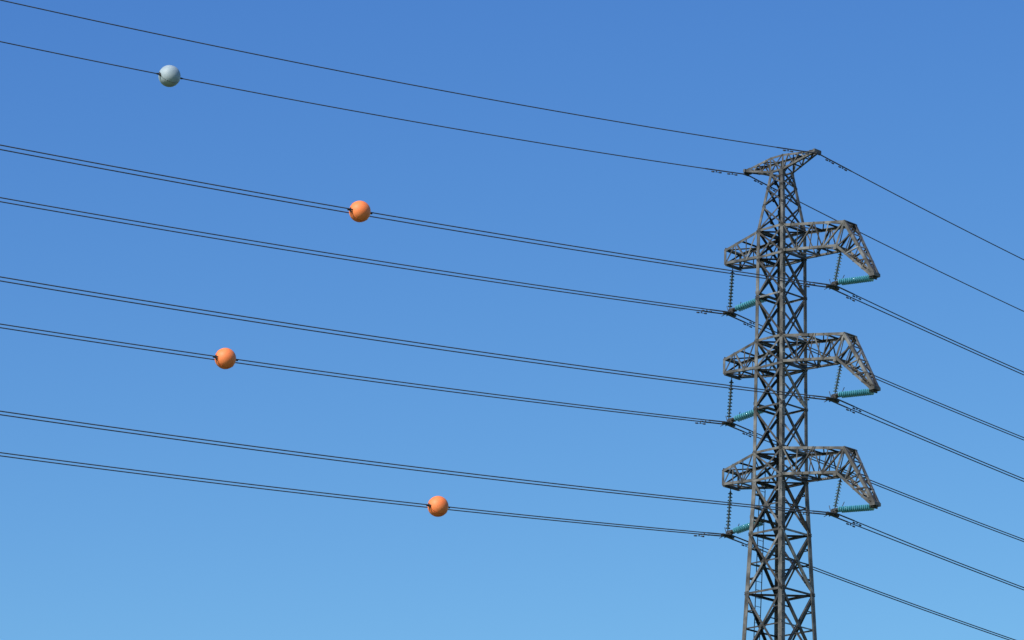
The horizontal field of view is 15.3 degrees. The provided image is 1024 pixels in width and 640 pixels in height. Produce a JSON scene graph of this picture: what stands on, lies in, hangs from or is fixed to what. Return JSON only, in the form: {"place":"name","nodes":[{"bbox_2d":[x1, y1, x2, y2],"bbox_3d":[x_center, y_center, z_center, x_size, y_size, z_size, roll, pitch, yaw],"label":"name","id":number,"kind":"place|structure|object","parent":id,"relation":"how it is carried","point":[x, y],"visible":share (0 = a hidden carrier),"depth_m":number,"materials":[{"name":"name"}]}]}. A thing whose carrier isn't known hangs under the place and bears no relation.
{"place":"outdoors","nodes":[
{"label":"outdoors","id":0,"kind":"place"},
{"bbox_2d":[0,0,1023,639],"label":"sky","id":1,"kind":"structure","parent":0,"point":[922,100],"materials":[{"name":"blue"}]},
{"bbox_3d":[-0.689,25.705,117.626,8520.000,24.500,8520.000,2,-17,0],"label":"ground","id":2,"kind":"structure","parent":0,"visible":0},
{"bbox_2d":[719,148,880,639],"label":"transmission tower","id":3,"kind":"structure","parent":2,"relation":"on","point":[780,488],"depth_m":182.63,"materials":[{"name":"metal"}]},
{"bbox_2d":[0,452,1014,639],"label":"power line","id":4,"kind":"object","parent":3,"relation":"attached to","point":[711,534],"visible":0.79,"depth_m":175.48,"materials":[{"name":"metal"}]},
{"bbox_2d":[426,496,449,516],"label":"aerial marker ball","id":5,"kind":"object","parent":4,"relation":"attached to","point":[438,507],"visible":1,"depth_m":173.45,"materials":[{"name":"plastic"}]},
{"bbox_2d":[0,276,1023,481],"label":"power line","id":6,"kind":"object","parent":3,"relation":"attached to","point":[847,409],"visible":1,"depth_m":169.69,"materials":[{"name":"metal"}]},
{"bbox_2d":[0,411,1023,589],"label":"power line","id":7,"kind":"object","parent":3,"relation":"attached to","point":[823,513],"visible":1,"depth_m":168.25,"materials":[{"name":"metal"}]},
{"bbox_2d":[0,144,1023,374],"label":"power line","id":8,"kind":"object","parent":3,"relation":"attached to","point":[810,284],"visible":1,"depth_m":171.67,"materials":[{"name":"metal"}]},
{"bbox_2d":[347,201,372,221],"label":"aerial marker ball","id":9,"kind":"object","parent":8,"relation":"attached to","point":[360,211],"visible":1,"depth_m":166.24,"materials":[{"name":"plastic"}]},
{"bbox_2d":[0,197,1023,439],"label":"power line","id":10,"kind":"object","parent":3,"relation":"attached to","point":[480,280],"visible":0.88,"depth_m":177.82,"materials":[{"name":"metal"}]},
{"bbox_2d":[0,323,1023,541],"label":"power line","id":11,"kind":"object","parent":3,"relation":"attached to","point":[714,422],"visible":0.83,"depth_m":176.86,"materials":[{"name":"metal"}]},
{"bbox_2d":[213,348,237,368],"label":"aerial marker ball","id":12,"kind":"object","parent":11,"relation":"attached to","point":[225,358],"visible":1,"depth_m":168.31,"materials":[{"name":"plastic"}]},
{"bbox_2d":[0,0,1023,259],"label":"earth wire","id":13,"kind":"object","parent":3,"relation":"attached to","point":[516,104],"visible":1,"depth_m":174.90,"materials":[{"name":"metal"}]},
{"bbox_2d":[0,41,1023,311],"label":"earth wire","id":14,"kind":"object","parent":3,"relation":"attached to","point":[504,137],"visible":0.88,"depth_m":180.31,"materials":[{"name":"metal"}]},
{"bbox_2d":[157,65,182,86],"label":"aerial marker ball","id":15,"kind":"object","parent":14,"relation":"attached to","point":[169,75],"visible":1,"depth_m":168.82,"materials":[{"name":"plastic"}]}
]}

